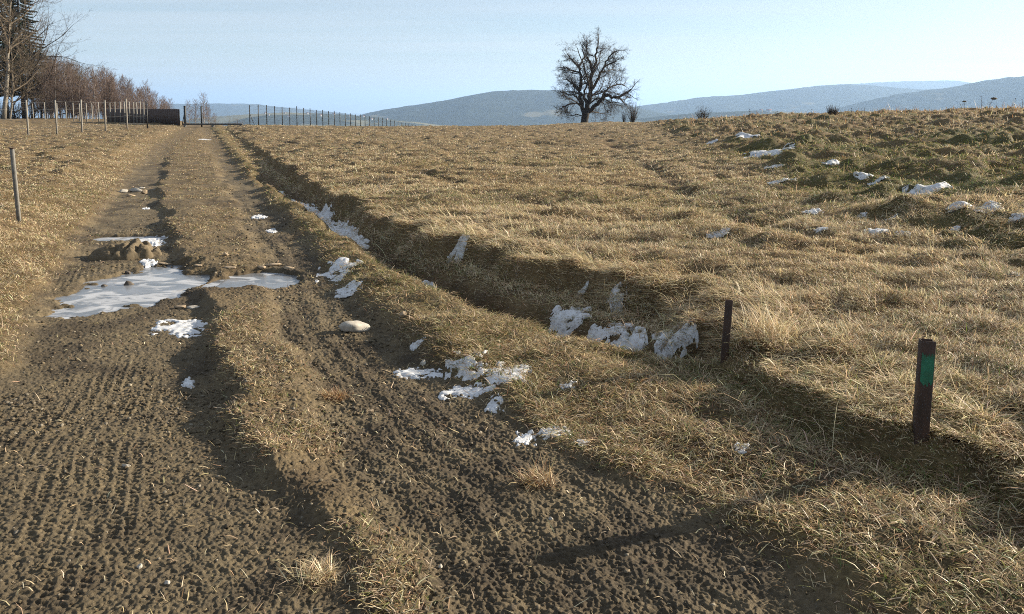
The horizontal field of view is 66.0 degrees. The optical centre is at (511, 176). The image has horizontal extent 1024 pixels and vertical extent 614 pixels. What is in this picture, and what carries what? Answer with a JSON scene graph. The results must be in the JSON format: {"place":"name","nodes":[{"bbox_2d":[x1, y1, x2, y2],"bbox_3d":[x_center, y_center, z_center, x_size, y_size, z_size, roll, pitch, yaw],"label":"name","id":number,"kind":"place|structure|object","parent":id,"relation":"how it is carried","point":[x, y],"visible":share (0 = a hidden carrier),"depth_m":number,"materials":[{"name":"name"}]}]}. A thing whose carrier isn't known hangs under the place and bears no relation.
{"place":"outdoors","nodes":[
{"label":"outdoors","id":0,"kind":"place"},
{"bbox_2d":[35,103,356,120],"bbox_3d":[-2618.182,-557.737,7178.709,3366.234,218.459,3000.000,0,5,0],"label":"hill","id":1,"kind":"structure","parent":0,"point":[219,109],"depth_m":6743.15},
{"bbox_2d":[183,112,443,125],"bbox_3d":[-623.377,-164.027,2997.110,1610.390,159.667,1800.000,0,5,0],"label":"valley slope","id":2,"kind":"structure","parent":0,"point":[340,119],"depth_m":2767.47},
{"bbox_2d":[0,127,875,613],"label":"dirt track","id":3,"kind":"structure","parent":0,"point":[228,567],"depth_m":3.13,"materials":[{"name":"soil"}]},
{"bbox_2d":[87,238,161,260],"bbox_3d":[-4.105,0.787,8.325,0.970,0.244,0.600,0,5,0],"label":"mud heap","id":4,"kind":"object","parent":3,"relation":"on","point":[135,248],"visible":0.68,"depth_m":8.22,"materials":[{"name":"soil"}]},
{"bbox_2d":[93,236,166,240],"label":"frozen puddle","id":5,"kind":"object","parent":3,"relation":"on","point":[113,238],"visible":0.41,"depth_m":9.62,"materials":[{"name":"ice"}]},
{"bbox_2d":[44,265,224,318],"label":"frozen puddle","id":6,"kind":"object","parent":3,"relation":"on","point":[151,286],"visible":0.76,"depth_m":6.82,"materials":[{"name":"ice"}]},
{"bbox_2d":[139,259,157,267],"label":"snow patch","id":7,"kind":"object","parent":3,"relation":"on","point":[146,263],"visible":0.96,"depth_m":7.93,"materials":[{"name":"snow"}]},
{"bbox_2d":[140,235,167,245],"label":"snow patch","id":8,"kind":"object","parent":3,"relation":"on","point":[153,241],"visible":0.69,"depth_m":9.25,"materials":[{"name":"snow"}]},
{"bbox_2d":[151,319,207,337],"bbox_3d":[-2.369,1.068,5.607,0.383,0.035,0.581,-2,5,-21],"label":"snow patch","id":9,"kind":"object","parent":3,"relation":"on","point":[178,329],"visible":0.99,"depth_m":5.59,"materials":[{"name":"snow"}]},
{"bbox_2d":[181,377,194,388],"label":"snow patch","id":10,"kind":"object","parent":3,"relation":"on","point":[187,383],"visible":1,"depth_m":4.45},
{"bbox_2d":[216,273,299,288],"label":"frozen puddle","id":11,"kind":"object","parent":3,"relation":"on","point":[272,280],"visible":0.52,"depth_m":7.27,"materials":[{"name":"ice"}]},
{"bbox_2d":[270,547,366,594],"bbox_3d":[-0.633,1.270,2.552,0.299,0.087,0.245,-3,6,-29],"label":"grass tuft","id":12,"kind":"object","parent":3,"relation":"on","point":[317,573],"visible":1,"depth_m":2.56,"materials":[{"name":"plant"}]},
{"bbox_2d":[315,385,352,402],"bbox_3d":[-0.951,1.144,4.177,0.216,0.107,0.259,-4,6,-36],"label":"grass tuft","id":13,"kind":"object","parent":3,"relation":"on","point":[334,395],"visible":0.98,"depth_m":4.17,"materials":[{"name":"plant"}]},
{"bbox_2d":[315,257,362,284],"bbox_3d":[-1.599,0.863,7.327,0.430,0.124,0.799,-1,5,-11],"label":"snow patch","id":14,"kind":"object","parent":3,"relation":"on","point":[337,265],"visible":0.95,"depth_m":7.38,"materials":[{"name":"snow"}]},
{"bbox_2d":[334,280,362,297],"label":"snow patch","id":15,"kind":"object","parent":3,"relation":"on","point":[342,291],"visible":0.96,"depth_m":6.61,"materials":[{"name":"snow"}]},
{"bbox_2d":[339,320,369,331],"bbox_3d":[-1.100,1.047,5.507,0.221,0.086,0.120,0,4,-17],"label":"stone","id":16,"kind":"object","parent":3,"relation":"on","point":[353,326],"visible":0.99,"depth_m":5.46,"materials":[{"name":"stone"}]},
{"bbox_2d":[393,367,442,379],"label":"snow patch","id":17,"kind":"object","parent":3,"relation":"on","point":[412,373],"visible":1,"depth_m":4.59,"materials":[{"name":"snow"}]},
{"bbox_2d":[410,337,425,350],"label":"snow patch","id":18,"kind":"object","parent":3,"relation":"on","point":[413,347],"visible":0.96,"depth_m":5.07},
{"bbox_2d":[0,204,867,613],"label":"straw litter","id":19,"kind":"object","parent":3,"relation":"on","point":[306,490],"visible":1,"depth_m":3.25,"materials":[{"name":"beige plant"}]},
{"bbox_2d":[444,350,487,380],"bbox_3d":[-0.257,1.099,4.616,0.293,0.112,0.436,0,5,0],"label":"snow patch","id":20,"kind":"object","parent":3,"relation":"on","point":[464,371],"visible":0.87,"depth_m":4.55,"materials":[{"name":"snow"}]},
{"bbox_2d":[438,379,495,400],"bbox_3d":[-0.242,1.153,4.282,0.318,0.067,0.254,0,5,0],"label":"snow patch","id":21,"kind":"object","parent":3,"relation":"on","point":[459,389],"visible":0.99,"depth_m":4.26,"materials":[{"name":"snow"}]},
{"bbox_2d":[484,393,503,412],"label":"snow patch","id":22,"kind":"object","parent":3,"relation":"on","point":[492,404],"visible":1,"depth_m":4.06,"materials":[{"name":"snow"}]},
{"bbox_2d":[476,361,531,387],"bbox_3d":[-0.050,1.117,4.407,0.324,0.076,0.364,0,5,0],"label":"snow patch","id":23,"kind":"object","parent":3,"relation":"on","point":[493,379],"visible":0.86,"depth_m":4.39,"materials":[{"name":"snow"}]},
{"bbox_2d":[512,430,536,446],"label":"snow patch","id":24,"kind":"object","parent":3,"relation":"on","point":[526,438],"visible":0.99,"depth_m":3.63,"materials":[{"name":"snow"}]},
{"bbox_2d":[502,452,572,497],"bbox_3d":[0.110,1.197,3.205,0.309,0.116,0.288,0,5,0],"label":"grass tuft","id":25,"kind":"object","parent":3,"relation":"on","point":[541,476],"visible":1,"depth_m":3.19,"materials":[{"name":"plant"}]},
{"bbox_2d":[535,426,572,440],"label":"snow patch","id":26,"kind":"object","parent":3,"relation":"on","point":[546,432],"visible":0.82,"depth_m":3.67,"materials":[{"name":"snow"}]},
{"bbox_2d":[0,105,1023,613],"bbox_3d":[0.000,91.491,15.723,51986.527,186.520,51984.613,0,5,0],"label":"ground","id":27,"kind":"structure","parent":0,"point":[328,501],"depth_m":7.14,"materials":[{"name":"plant"}]},
{"bbox_2d":[9,148,20,221],"bbox_3d":[-6.028,0.250,9.597,0.048,1.203,0.048,-4,6,-17],"label":"fence post","id":28,"kind":"object","parent":27,"relation":"on","point":[15,183],"visible":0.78,"depth_m":9.56,"materials":[{"name":"grey wood"}]},
{"bbox_2d":[0,100,31,118],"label":"bush","id":29,"kind":"object","parent":27,"relation":"on","point":[12,116],"visible":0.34,"depth_m":91.59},
{"bbox_2d":[0,0,38,106],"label":"spruce tree","id":30,"kind":"object","parent":27,"relation":"on","point":[3,47],"visible":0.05,"depth_m":96.67,"materials":[{"name":"green plant"}]},
{"bbox_2d":[0,0,42,63],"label":"bare tree","id":31,"kind":"object","parent":27,"relation":"on","point":[13,31],"visible":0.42,"depth_m":88.07,"materials":[{"name":"brown plant"}]},
{"bbox_2d":[0,52,48,118],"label":"bare tree","id":32,"kind":"object","parent":27,"relation":"on","point":[32,80],"visible":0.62,"depth_m":85.13,"materials":[{"name":"brown plant"}]},
{"bbox_2d":[8,99,42,117],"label":"bush","id":33,"kind":"object","parent":27,"relation":"on","point":[34,111],"visible":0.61,"depth_m":91.48,"materials":[{"name":"plant"}]},
{"bbox_2d":[0,0,52,117],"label":"spruce tree","id":34,"kind":"object","parent":27,"relation":"on","point":[16,2],"visible":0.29,"depth_m":90.55,"materials":[{"name":"green plant"}]},
{"bbox_2d":[0,27,52,118],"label":"bare tree","id":35,"kind":"object","parent":27,"relation":"on","point":[12,72],"visible":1,"depth_m":79.06,"materials":[{"name":"brown plant"}]},
{"bbox_2d":[20,71,38,117],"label":"birch tree","id":36,"kind":"object","parent":27,"relation":"on","point":[31,98],"visible":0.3,"depth_m":91.53,"materials":[{"name":"brown plant"}]},
{"bbox_2d":[0,0,61,118],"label":"bare tree","id":37,"kind":"object","parent":27,"relation":"on","point":[6,89],"visible":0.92,"depth_m":83.41,"materials":[{"name":"brown plant"}]},
{"bbox_2d":[32,59,59,117],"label":"birch tree","id":38,"kind":"object","parent":27,"relation":"on","point":[45,87],"visible":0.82,"depth_m":85.81,"materials":[{"name":"brown plant"}]},
{"bbox_2d":[33,60,62,117],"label":"birch tree","id":39,"kind":"object","parent":27,"relation":"on","point":[48,89],"visible":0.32,"depth_m":88.12,"materials":[{"name":"brown plant"}]},
{"bbox_2d":[34,55,61,117],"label":"birch tree","id":40,"kind":"object","parent":27,"relation":"on","point":[51,87],"visible":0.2,"depth_m":91.35,"materials":[{"name":"brown plant"}]},
{"bbox_2d":[40,58,68,112],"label":"birch tree","id":41,"kind":"object","parent":27,"relation":"on","point":[55,82],"visible":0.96,"depth_m":86.17,"materials":[{"name":"brown plant"}]},
{"bbox_2d":[0,0,116,118],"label":"bare tree","id":42,"kind":"object","parent":27,"relation":"on","point":[40,58],"visible":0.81,"depth_m":86.21,"materials":[{"name":"brown plant"}]},
{"bbox_2d":[16,40,100,117],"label":"bare tree","id":43,"kind":"object","parent":27,"relation":"on","point":[41,113],"visible":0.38,"depth_m":89.61,"materials":[{"name":"brown plant"}]},
{"bbox_2d":[36,49,87,114],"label":"bare tree","id":44,"kind":"object","parent":27,"relation":"on","point":[63,77],"visible":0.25,"depth_m":92.23,"materials":[{"name":"brown plant"}]},
{"bbox_2d":[57,61,76,117],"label":"birch tree","id":45,"kind":"object","parent":27,"relation":"on","point":[64,85],"visible":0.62,"depth_m":89.35,"materials":[{"name":"brown plant"}]},
{"bbox_2d":[57,63,82,117],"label":"birch tree","id":46,"kind":"object","parent":27,"relation":"on","point":[69,90],"visible":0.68,"depth_m":88.96,"materials":[{"name":"brown plant"}]},
{"bbox_2d":[63,73,78,114],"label":"birch tree","id":47,"kind":"object","parent":27,"relation":"on","point":[72,80],"visible":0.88,"depth_m":87.30,"materials":[{"name":"brown plant"}]},
{"bbox_2d":[0,99,147,134],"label":"wire fence","id":48,"kind":"object","parent":27,"relation":"on","point":[55,101],"visible":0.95,"depth_m":41.30,"materials":[{"name":"grey wood"}]},
{"bbox_2d":[70,80,85,116],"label":"birch tree","id":49,"kind":"object","parent":27,"relation":"on","point":[79,90],"visible":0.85,"depth_m":86.86,"materials":[{"name":"brown plant"}]},
{"bbox_2d":[15,101,144,123],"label":"wire fence","id":50,"kind":"object","parent":27,"relation":"on","point":[137,117],"visible":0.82,"depth_m":66.67,"materials":[{"name":"grey wood"}]},
{"bbox_2d":[60,64,104,117],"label":"bare tree","id":51,"kind":"object","parent":27,"relation":"on","point":[83,83],"visible":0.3,"depth_m":93.56,"materials":[{"name":"brown plant"}]},
{"bbox_2d":[75,70,90,117],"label":"birch tree","id":52,"kind":"object","parent":27,"relation":"on","point":[85,86],"visible":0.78,"depth_m":87.40,"materials":[{"name":"brown plant"}]},
{"bbox_2d":[78,64,106,118],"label":"birch tree","id":53,"kind":"object","parent":27,"relation":"on","point":[94,86],"visible":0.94,"depth_m":85.45,"materials":[{"name":"brown plant"}]},
{"bbox_2d":[83,73,101,115],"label":"birch tree","id":54,"kind":"object","parent":27,"relation":"on","point":[93,94],"visible":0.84,"depth_m":86.06,"materials":[{"name":"brown plant"}]},
{"bbox_2d":[82,76,102,118],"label":"birch tree","id":55,"kind":"object","parent":27,"relation":"on","point":[90,98],"visible":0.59,"depth_m":88.23,"materials":[{"name":"brown plant"}]},
{"bbox_2d":[98,76,111,117],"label":"birch tree","id":56,"kind":"object","parent":27,"relation":"on","point":[104,94],"visible":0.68,"depth_m":90.64,"materials":[{"name":"brown plant"}]},
{"bbox_2d":[99,79,115,113],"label":"birch tree","id":57,"kind":"object","parent":27,"relation":"on","point":[108,92],"visible":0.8,"depth_m":90.61,"materials":[{"name":"brown plant"}]},
{"bbox_2d":[102,80,116,110],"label":"birch tree","id":58,"kind":"object","parent":27,"relation":"on","point":[110,100],"visible":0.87,"depth_m":89.98,"materials":[{"name":"brown plant"}]},
{"bbox_2d":[103,71,118,108],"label":"birch tree","id":59,"kind":"object","parent":27,"relation":"on","point":[113,88],"visible":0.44,"depth_m":92.01,"materials":[{"name":"brown plant"}]},
{"bbox_2d":[115,79,127,108],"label":"birch tree","id":60,"kind":"object","parent":27,"relation":"on","point":[120,91],"visible":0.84,"depth_m":87.88,"materials":[{"name":"brown plant"}]},
{"bbox_2d":[118,77,135,108],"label":"birch tree","id":61,"kind":"object","parent":27,"relation":"on","point":[128,89],"visible":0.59,"depth_m":88.68,"materials":[{"name":"brown plant"}]},
{"bbox_2d":[121,88,135,108],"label":"birch tree","id":62,"kind":"object","parent":27,"relation":"on","point":[127,98],"visible":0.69,"depth_m":86.64,"materials":[{"name":"brown plant"}]},
{"bbox_2d":[120,78,138,108],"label":"birch tree","id":63,"kind":"object","parent":27,"relation":"on","point":[127,91],"visible":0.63,"depth_m":88.69,"materials":[{"name":"brown plant"}]},
{"bbox_2d":[107,109,179,125],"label":"sliding gate","id":64,"kind":"structure","parent":27,"relation":"on","point":[168,116],"depth_m":63.16,"materials":[{"name":"metal"}]},
{"bbox_2d":[145,86,155,108],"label":"birch tree","id":65,"kind":"object","parent":27,"relation":"on","point":[148,97],"visible":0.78,"depth_m":93.03,"materials":[{"name":"brown plant"}]},
{"bbox_2d":[181,100,193,122],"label":"birch tree","id":66,"kind":"object","parent":27,"relation":"on","point":[189,111],"visible":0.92,"depth_m":91.78,"materials":[{"name":"brown plant"}]},
{"bbox_2d":[189,99,202,122],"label":"birch tree","id":67,"kind":"object","parent":27,"relation":"on","point":[195,111],"visible":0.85,"depth_m":95.69,"materials":[{"name":"brown plant"}]},
{"bbox_2d":[195,93,209,120],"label":"birch tree","id":68,"kind":"object","parent":27,"relation":"on","point":[203,109],"visible":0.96,"depth_m":93.55,"materials":[{"name":"brown plant"}]},
{"bbox_2d":[199,100,214,122],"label":"birch tree","id":69,"kind":"object","parent":27,"relation":"on","point":[208,112],"visible":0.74,"depth_m":96.47,"materials":[{"name":"brown plant"}]},
{"bbox_2d":[183,123,242,126],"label":"gate rail","id":70,"kind":"object","parent":27,"relation":"on","point":[211,124],"visible":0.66,"depth_m":59.33,"materials":[{"name":"black metal"}]},
{"bbox_2d":[293,199,321,212],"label":"snow patch","id":71,"kind":"object","parent":27,"relation":"on","point":[312,209],"visible":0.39,"depth_m":12.68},
{"bbox_2d":[315,204,341,225],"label":"snow patch","id":72,"kind":"object","parent":27,"relation":"on","point":[328,213],"visible":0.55,"depth_m":11.62,"materials":[{"name":"snow"}]},
{"bbox_2d":[249,105,415,125],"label":"fence","id":73,"kind":"object","parent":27,"relation":"on","point":[316,117],"visible":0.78,"depth_m":69.98,"materials":[{"name":"paint"}]},
{"bbox_2d":[327,220,362,243],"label":"snow patch","id":74,"kind":"object","parent":27,"relation":"on","point":[341,230],"visible":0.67,"depth_m":10.22,"materials":[{"name":"snow"}]},
{"bbox_2d":[351,235,369,247],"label":"snow patch","id":75,"kind":"object","parent":27,"relation":"on","point":[355,237],"visible":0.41,"depth_m":9.53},
{"bbox_2d":[447,234,469,262],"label":"snow patch","id":76,"kind":"object","parent":27,"relation":"on","point":[458,248],"visible":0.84,"depth_m":7.65,"materials":[{"name":"snow"}]},
{"bbox_2d":[0,127,1023,613],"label":"trampled grass","id":77,"kind":"structure","parent":27,"relation":"on","point":[618,431],"depth_m":3.54,"materials":[{"name":"plant"}]},
{"bbox_2d":[560,380,576,389],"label":"snow patch","id":78,"kind":"object","parent":27,"relation":"on","point":[570,384],"visible":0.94,"depth_m":4.18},
{"bbox_2d":[549,305,591,337],"bbox_3d":[0.416,1.080,5.766,0.343,0.217,0.331,0,5,0],"label":"snow patch","id":79,"kind":"object","parent":27,"relation":"on","point":[560,316],"visible":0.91,"depth_m":5.72,"materials":[{"name":"snow"}]},
{"bbox_2d":[550,25,640,122],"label":"bare tree","id":80,"kind":"object","parent":27,"relation":"on","point":[587,110],"visible":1,"depth_m":90.91,"materials":[{"name":"brown plant"}]},
{"bbox_2d":[587,322,647,351],"bbox_3d":[0.659,1.123,5.258,0.457,0.232,0.470,0,5,0],"label":"snow patch","id":81,"kind":"object","parent":27,"relation":"on","point":[595,333],"visible":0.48,"depth_m":5.31,"materials":[{"name":"snow"}]},
{"bbox_2d":[606,280,631,319],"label":"snow patch","id":82,"kind":"object","parent":27,"relation":"on","point":[616,299],"visible":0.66,"depth_m":5.76,"materials":[{"name":"snow"}]},
{"bbox_2d":[624,102,641,121],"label":"bush","id":83,"kind":"object","parent":27,"relation":"on","point":[633,115],"visible":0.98,"depth_m":83.68,"materials":[{"name":"plant"}]},
{"bbox_2d":[652,318,698,358],"bbox_3d":[1.042,1.058,5.084,0.256,0.327,0.293,0,5,0],"label":"snow patch","id":84,"kind":"object","parent":27,"relation":"on","point":[693,334],"visible":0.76,"depth_m":4.99,"materials":[{"name":"snow"}]},
{"bbox_2d":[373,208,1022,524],"bbox_3d":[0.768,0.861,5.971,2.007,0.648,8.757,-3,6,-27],"label":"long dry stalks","id":85,"kind":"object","parent":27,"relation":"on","point":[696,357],"visible":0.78,"depth_m":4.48,"materials":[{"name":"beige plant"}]},
{"bbox_2d":[695,105,710,118],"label":"bush","id":86,"kind":"object","parent":27,"relation":"on","point":[703,114],"visible":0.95,"depth_m":47.79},
{"bbox_2d":[706,227,729,238],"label":"snow patch","id":87,"kind":"object","parent":27,"relation":"on","point":[723,230],"visible":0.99,"depth_m":7.67,"materials":[{"name":"snow"}]},
{"bbox_2d":[720,299,732,363],"bbox_3d":[1.208,0.988,4.472,0.040,0.594,0.040,4,7,12],"label":"wooden post","id":88,"kind":"object","parent":27,"relation":"on","point":[726,326],"visible":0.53,"depth_m":4.44,"materials":[{"name":"wood"}]},
{"bbox_2d":[733,442,751,453],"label":"snow patch","id":89,"kind":"object","parent":27,"relation":"on","point":[742,451],"visible":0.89,"depth_m":3.40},
{"bbox_2d":[735,132,758,137],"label":"snow patch","id":90,"kind":"object","parent":27,"relation":"on","point":[743,134],"visible":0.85,"depth_m":23.90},
{"bbox_2d":[699,293,823,360],"bbox_3d":[1.477,0.910,4.565,0.858,0.491,0.733,-2,5,-17],"label":"grass tuft","id":91,"kind":"object","parent":27,"relation":"on","point":[770,327],"visible":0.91,"depth_m":4.54,"materials":[{"name":"plant"}]},
{"bbox_2d":[744,142,794,158],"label":"snow patch","id":92,"kind":"object","parent":27,"relation":"on","point":[761,152],"visible":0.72,"depth_m":17.67,"materials":[{"name":"snow"}]},
{"bbox_2d":[767,178,795,184],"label":"snow patch","id":93,"kind":"object","parent":27,"relation":"on","point":[778,181],"visible":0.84,"depth_m":12.14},
{"bbox_2d":[801,208,823,214],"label":"snow patch","id":94,"kind":"object","parent":27,"relation":"on","point":[813,211],"visible":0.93,"depth_m":8.96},
{"bbox_2d":[821,159,838,164],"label":"snow patch","id":95,"kind":"object","parent":27,"relation":"on","point":[833,161],"visible":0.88,"depth_m":14.44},
{"bbox_2d":[824,104,838,114],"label":"bush","id":96,"kind":"object","parent":27,"relation":"on","point":[833,111],"visible":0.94,"depth_m":40.75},
{"bbox_2d":[684,100,1023,123],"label":"skyline weeds","id":97,"kind":"object","parent":27,"relation":"on","point":[995,109],"visible":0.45,"depth_m":34.51,"materials":[{"name":"brown plant"}]},
{"bbox_2d":[853,172,873,179],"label":"snow patch","id":98,"kind":"object","parent":27,"relation":"on","point":[861,176],"visible":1,"depth_m":12.00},
{"bbox_2d":[864,228,894,234],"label":"snow patch","id":99,"kind":"object","parent":27,"relation":"on","point":[870,230],"visible":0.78,"depth_m":7.55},
{"bbox_2d":[912,338,935,444],"bbox_3d":[1.688,0.989,3.249,0.053,0.654,0.054,2,6,12],"label":"wooden post","id":100,"kind":"object","parent":27,"relation":"on","point":[925,366],"visible":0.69,"depth_m":3.22,"materials":[{"name":"green paint"}]},
{"bbox_2d":[902,181,952,194],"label":"snow patch","id":101,"kind":"object","parent":27,"relation":"on","point":[943,184],"visible":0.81,"depth_m":10.98,"materials":[{"name":"snow"}]},
{"bbox_2d":[945,201,982,212],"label":"snow patch","id":102,"kind":"object","parent":27,"relation":"on","point":[957,203],"visible":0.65,"depth_m":8.12,"materials":[{"name":"snow"}]},
{"bbox_2d":[973,200,1003,213],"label":"snow patch","id":103,"kind":"object","parent":27,"relation":"on","point":[992,203],"visible":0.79,"depth_m":8.05,"materials":[{"name":"snow"}]},
{"bbox_2d":[1008,213,1023,222],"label":"snow patch","id":104,"kind":"object","parent":27,"relation":"on","point":[1015,217],"visible":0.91,"depth_m":7.58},
{"bbox_2d":[0,0,1023,113],"label":"sky","id":105,"kind":"structure","parent":0,"point":[339,56],"materials":[{"name":"blue"}]},
{"bbox_2d":[359,90,668,125],"bbox_3d":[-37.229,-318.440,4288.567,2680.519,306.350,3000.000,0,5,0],"label":"hill","id":106,"kind":"structure","parent":0,"point":[519,107],"depth_m":3661.40,"materials":[{"name":"blue"}]},
{"bbox_2d":[625,110,805,121],"bbox_3d":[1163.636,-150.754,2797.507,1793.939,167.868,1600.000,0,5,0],"label":"valley slope","id":107,"kind":"structure","parent":0,"point":[711,114],"depth_m":2716.57,"materials":[{"name":"blue"}]},
{"bbox_2d":[636,84,929,114],"bbox_3d":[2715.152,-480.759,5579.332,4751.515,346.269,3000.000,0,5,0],"label":"hill","id":108,"kind":"structure","parent":0,"point":[816,99],"depth_m":5116.77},
{"bbox_2d":[758,80,968,92],"bbox_3d":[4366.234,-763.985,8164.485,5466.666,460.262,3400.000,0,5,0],"label":"hill","id":109,"kind":"structure","parent":0,"point":[940,84],"depth_m":7874.10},
{"bbox_2d":[826,76,1023,112],"bbox_3d":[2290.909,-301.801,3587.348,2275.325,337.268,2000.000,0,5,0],"label":"hill","id":110,"kind":"structure","parent":0,"point":[1008,90],"depth_m":3354.90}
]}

